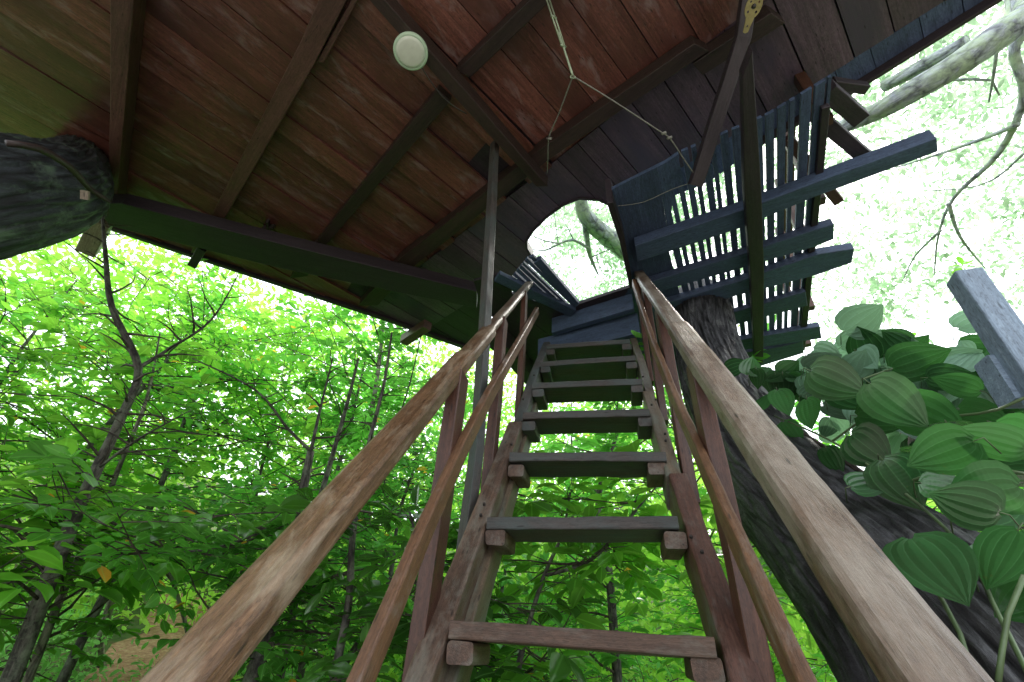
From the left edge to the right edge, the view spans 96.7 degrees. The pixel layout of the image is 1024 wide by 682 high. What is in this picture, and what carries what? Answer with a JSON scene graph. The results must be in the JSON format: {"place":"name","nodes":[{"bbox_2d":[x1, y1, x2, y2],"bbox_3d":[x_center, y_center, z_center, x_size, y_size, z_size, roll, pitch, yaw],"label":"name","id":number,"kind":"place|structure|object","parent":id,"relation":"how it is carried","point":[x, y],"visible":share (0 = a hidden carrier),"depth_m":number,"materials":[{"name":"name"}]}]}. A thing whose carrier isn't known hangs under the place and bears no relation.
{"place":"outdoors","nodes":[
{"label":"outdoors","id":0,"kind":"place"},
{"bbox_2d":[84,590,207,681],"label":"path","id":1,"kind":"structure","parent":0,"point":[145,655],"depth_m":6.27,"materials":[{"name":"brown soil"}]},
{"bbox_2d":[0,430,936,681],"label":"ground","id":2,"kind":"structure","parent":0,"point":[115,638],"depth_m":7.74,"materials":[{"name":"green plant"}]},
{"bbox_2d":[0,132,113,260],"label":"supporting tree","id":3,"kind":"object","parent":2,"relation":"on","point":[56,190],"visible":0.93,"depth_m":2.35,"materials":[{"name":"grey plant"}]},
{"bbox_2d":[0,0,1002,347],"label":"treehouse floor","id":4,"kind":"structure","parent":3,"relation":"on","point":[334,152],"depth_m":3.02,"materials":[{"name":"brown wood"}]},
{"bbox_2d":[384,335,421,483],"bbox_3d":[-0.962,0.488,4.112,0.062,1.735,0.590,11,-35,-10],"label":"hanging cable","id":5,"kind":"object","parent":4,"relation":"hanging from","point":[410,380],"visible":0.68,"depth_m":3.99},
{"bbox_2d":[393,31,466,113],"bbox_3d":[-0.478,-1.500,2.625,0.186,0.070,0.536,-13,-38,23],"label":"round ceiling light","id":6,"kind":"object","parent":4,"relation":"attached to","point":[410,50],"visible":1,"depth_m":2.48,"materials":[{"name":"plastic"}]},
{"bbox_2d":[547,76,572,172],"bbox_3d":[0.237,-1.219,2.675,0.066,0.576,0.926,5,-35,-2],"label":"rope","id":7,"kind":"object","parent":4,"relation":"hanging from","point":[549,138],"visible":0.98,"depth_m":2.54,"materials":[{"name":"grey fabric"}]},
{"bbox_2d":[546,0,575,78],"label":"rope","id":8,"kind":"object","parent":4,"relation":"hanging from","point":[560,37],"visible":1,"depth_m":2.13,"materials":[{"name":"beige fabric"}]},
{"bbox_2d":[573,76,692,172],"bbox_3d":[0.700,-1.113,2.353,0.967,0.086,0.090,25,-40,-28],"label":"rope","id":9,"kind":"object","parent":8,"relation":"attached to","point":[665,133],"visible":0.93,"depth_m":2.32,"materials":[{"name":"grey fabric"}]},
{"bbox_2d":[0,387,210,667],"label":"forest tree","id":10,"kind":"object","parent":2,"relation":"on","point":[109,604],"visible":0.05,"depth_m":5.64,"materials":[{"name":"green plant"}]},
{"bbox_2d":[0,274,219,594],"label":"forest tree","id":11,"kind":"object","parent":2,"relation":"on","point":[166,400],"visible":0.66,"depth_m":3.98,"materials":[{"name":"green plant"}]},
{"bbox_2d":[0,233,266,553],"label":"forest tree","id":12,"kind":"object","parent":2,"relation":"on","point":[23,386],"visible":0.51,"depth_m":4.51,"materials":[{"name":"green plant"}]},
{"bbox_2d":[0,239,286,654],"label":"forest tree","id":13,"kind":"object","parent":2,"relation":"on","point":[265,315],"visible":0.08,"depth_m":6.98,"materials":[{"name":"green plant"}]},
{"bbox_2d":[46,457,245,632],"bbox_3d":[-3.981,2.474,4.526,2.082,2.154,1.944,4,-35,0],"label":"forest tree","id":14,"kind":"object","parent":2,"relation":"on","point":[171,579],"visible":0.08,"depth_m":4.69,"materials":[{"name":"green plant"}]},
{"bbox_2d":[0,209,305,681],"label":"forest tree","id":15,"kind":"object","parent":2,"relation":"on","point":[51,560],"visible":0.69,"depth_m":2.94,"materials":[{"name":"green plant"}]},
{"bbox_2d":[0,232,353,639],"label":"forest tree","id":16,"kind":"object","parent":2,"relation":"on","point":[177,331],"visible":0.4,"depth_m":5.34,"materials":[{"name":"green plant"}]},
{"bbox_2d":[0,316,359,681],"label":"forest tree","id":17,"kind":"object","parent":2,"relation":"on","point":[49,324],"visible":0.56,"depth_m":3.59,"materials":[{"name":"green plant"}]},
{"bbox_2d":[0,251,369,681],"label":"forest tree","id":18,"kind":"object","parent":2,"relation":"on","point":[68,667],"visible":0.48,"depth_m":5.48,"materials":[{"name":"green plant"}]},
{"bbox_2d":[0,343,446,681],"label":"forest tree","id":19,"kind":"object","parent":2,"relation":"on","point":[264,651],"visible":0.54,"depth_m":2.66,"materials":[{"name":"green plant"}]},
{"bbox_2d":[120,332,420,681],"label":"forest tree","id":20,"kind":"object","parent":2,"relation":"on","point":[337,667],"visible":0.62,"depth_m":2.70,"materials":[{"name":"green plant"}]},
{"bbox_2d":[136,277,419,573],"bbox_3d":[-3.426,1.271,6.232,3.852,6.170,3.755,4,-35,0],"label":"forest tree","id":21,"kind":"object","parent":2,"relation":"on","point":[268,369],"visible":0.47,"depth_m":6.17,"materials":[{"name":"green plant"}]},
{"bbox_2d":[190,350,374,678],"bbox_3d":[-1.865,1.948,3.806,1.661,3.524,2.157,-24,-43,34],"label":"forest tree","id":22,"kind":"object","parent":2,"relation":"on","point":[335,552],"visible":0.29,"depth_m":3.94,"materials":[{"name":"green plant"}]},
{"bbox_2d":[137,299,472,681],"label":"forest tree","id":23,"kind":"object","parent":2,"relation":"on","point":[327,342],"visible":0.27,"depth_m":5.64,"materials":[{"name":"green plant"}]},
{"bbox_2d":[205,315,468,558],"bbox_3d":[-2.794,2.421,7.298,3.347,5.138,4.296,27,-41,-30],"label":"forest tree","id":24,"kind":"object","parent":2,"relation":"on","point":[315,318],"visible":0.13,"depth_m":7.64,"materials":[{"name":"green plant"}]},
{"bbox_2d":[133,410,563,681],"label":"forest tree","id":25,"kind":"object","parent":2,"relation":"on","point":[404,461],"visible":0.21,"depth_m":4.56,"materials":[{"name":"green plant"}]},
{"bbox_2d":[214,295,491,651],"bbox_3d":[-1.723,1.443,5.612,4.165,5.641,2.992,27,-41,-30],"label":"forest tree","id":26,"kind":"object","parent":2,"relation":"on","point":[401,382],"visible":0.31,"depth_m":5.84,"materials":[{"name":"green plant"}]},
{"bbox_2d":[271,343,514,680],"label":"forest tree","id":27,"kind":"object","parent":2,"relation":"on","point":[335,421],"visible":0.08,"depth_m":6.45,"materials":[{"name":"green plant"}]},
{"bbox_2d":[0,231,834,681],"bbox_3d":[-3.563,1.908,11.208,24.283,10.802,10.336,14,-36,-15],"label":"distant wood","id":28,"kind":"object","parent":2,"relation":"on","point":[34,259],"visible":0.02,"depth_m":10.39,"materials":[{"name":"green plant"}]},
{"bbox_2d":[0,547,836,681],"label":"undergrowth","id":29,"kind":"object","parent":2,"relation":"on","point":[58,669],"visible":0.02,"depth_m":4.95,"materials":[{"name":"green plant"}]},
{"bbox_2d":[327,483,607,681],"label":"forest tree","id":30,"kind":"object","parent":2,"relation":"on","point":[562,667],"visible":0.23,"depth_m":2.42,"materials":[{"name":"green plant"}]},
{"bbox_2d":[456,141,498,549],"bbox_3d":[-0.196,0.525,1.805,0.125,4.512,0.095,30,-42,-32],"label":"support post","id":31,"kind":"object","parent":2,"relation":"on","point":[473,478],"visible":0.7,"depth_m":2.12,"materials":[{"name":"brown wood"}]},
{"bbox_2d":[383,401,689,681],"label":"forest tree","id":32,"kind":"object","parent":2,"relation":"on","point":[569,449],"visible":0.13,"depth_m":4.84,"materials":[{"name":"green plant"}]},
{"bbox_2d":[452,399,674,681],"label":"forest tree","id":33,"kind":"object","parent":2,"relation":"on","point":[561,446],"visible":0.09,"depth_m":6.66,"materials":[{"name":"green plant"}]},
{"bbox_2d":[139,270,993,681],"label":"wooden staircase","id":34,"kind":"structure","parent":2,"relation":"on","point":[897,628],"depth_m":1.12,"materials":[{"name":"brown wood"}]},
{"bbox_2d":[462,439,711,681],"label":"forest tree","id":35,"kind":"object","parent":2,"relation":"on","point":[577,588],"visible":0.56,"depth_m":2.62,"materials":[{"name":"green plant"}]},
{"bbox_2d":[501,330,769,681],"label":"forest tree","id":36,"kind":"object","parent":2,"relation":"on","point":[614,660],"visible":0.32,"depth_m":4.03,"materials":[{"name":"green plant"}]},
{"bbox_2d":[529,138,839,676],"bbox_3d":[2.375,0.187,7.383,6.223,9.401,6.556,-6,-36,14],"label":"tree foliage","id":37,"kind":"object","parent":2,"relation":"on","point":[593,222],"visible":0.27,"depth_m":7.88,"materials":[{"name":"green plant"}]},
{"bbox_2d":[562,314,840,676],"bbox_3d":[2.333,2.025,4.928,4.151,4.497,3.360,4,-35,0],"label":"forest tree","id":38,"kind":"object","parent":2,"relation":"on","point":[684,603],"visible":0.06,"depth_m":5.03,"materials":[{"name":"green plant"}]},
{"bbox_2d":[622,477,802,681],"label":"forest tree","id":39,"kind":"object","parent":2,"relation":"on","point":[683,622],"visible":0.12,"depth_m":2.46,"materials":[{"name":"green plant"}]},
{"bbox_2d":[674,279,1023,681],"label":"leaning tree","id":40,"kind":"object","parent":2,"relation":"on","point":[711,321],"visible":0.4,"depth_m":1.27,"materials":[{"name":"brown plant"}]},
{"bbox_2d":[474,46,937,383],"bbox_3d":[1.344,-0.328,3.682,2.778,0.674,3.429,26,-40,-29],"label":"slatted landing","id":41,"kind":"object","parent":40,"relation":"on","point":[650,234],"visible":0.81,"depth_m":3.01,"materials":[{"name":"grey wood"}]},
{"bbox_2d":[619,184,686,205],"bbox_3d":[0.889,-0.890,2.788,0.490,0.074,0.037,-17,-40,27],"label":"wire","id":42,"kind":"object","parent":41,"relation":"hanging from","point":[652,198],"visible":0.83,"depth_m":2.82,"materials":[{"name":"metal"}]},
{"bbox_2d":[688,0,755,186],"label":"slanting strut","id":43,"kind":"object","parent":41,"relation":"attached to","point":[722,99],"visible":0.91,"depth_m":2.44,"materials":[{"name":"brown wood"}]},
{"bbox_2d":[743,0,762,32],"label":"pulley plate","id":44,"kind":"object","parent":43,"relation":"attached to","point":[751,14],"visible":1,"depth_m":2.19,"materials":[{"name":"yellow metal"}]},
{"bbox_2d":[775,69,833,346],"bbox_3d":[2.234,-0.987,3.583,0.086,1.001,2.365,-13,-38,22],"label":"landing railing","id":45,"kind":"object","parent":41,"relation":"on","point":[802,81],"visible":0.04,"depth_m":3.24,"materials":[{"name":"wood"}]},
{"bbox_2d":[724,304,1023,681],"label":"climbing vine","id":46,"kind":"object","parent":40,"relation":"attached to","point":[923,418],"visible":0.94,"depth_m":1.26,"materials":[{"name":"green plant"}]},
{"bbox_2d":[675,401,1023,681],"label":"forest tree","id":47,"kind":"object","parent":2,"relation":"on","point":[818,673],"visible":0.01,"depth_m":4.86,"materials":[{"name":"green plant"}]},
{"bbox_2d":[787,500,937,665],"bbox_3d":[8.049,3.490,6.508,10.514,5.546,6.722,-25,-44,35],"label":"distant wood","id":48,"kind":"object","parent":2,"relation":"on","point":[928,504],"depth_m":7.44,"materials":[{"name":"green plant"}]},
{"bbox_2d":[743,0,1023,346],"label":"canopy tree","id":49,"kind":"object","parent":2,"relation":"on","point":[994,39],"visible":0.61,"depth_m":6.15,"materials":[{"name":"green plant"}]},
{"bbox_2d":[880,35,970,91],"bbox_3d":[3.118,-2.079,3.446,0.119,0.337,0.518,18,-37,-20],"label":"broken branch","id":50,"kind":"object","parent":49,"relation":"on","point":[913,70],"visible":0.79,"depth_m":3.42,"materials":[{"name":"grey plant"}]},
{"bbox_2d":[797,256,1023,531],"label":"forest tree","id":51,"kind":"object","parent":2,"relation":"on","point":[960,260],"visible":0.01,"depth_m":4.10,"materials":[{"name":"green plant"}]},
{"bbox_2d":[946,267,1023,408],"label":"wooden post","id":52,"kind":"object","parent":2,"relation":"on","point":[995,321],"visible":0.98,"depth_m":1.28,"materials":[{"name":"grey wood"}]},
{"bbox_2d":[0,5,1023,533],"label":"sky","id":53,"kind":"structure","parent":0,"point":[940,331],"materials":[{"name":"white"}]}
]}

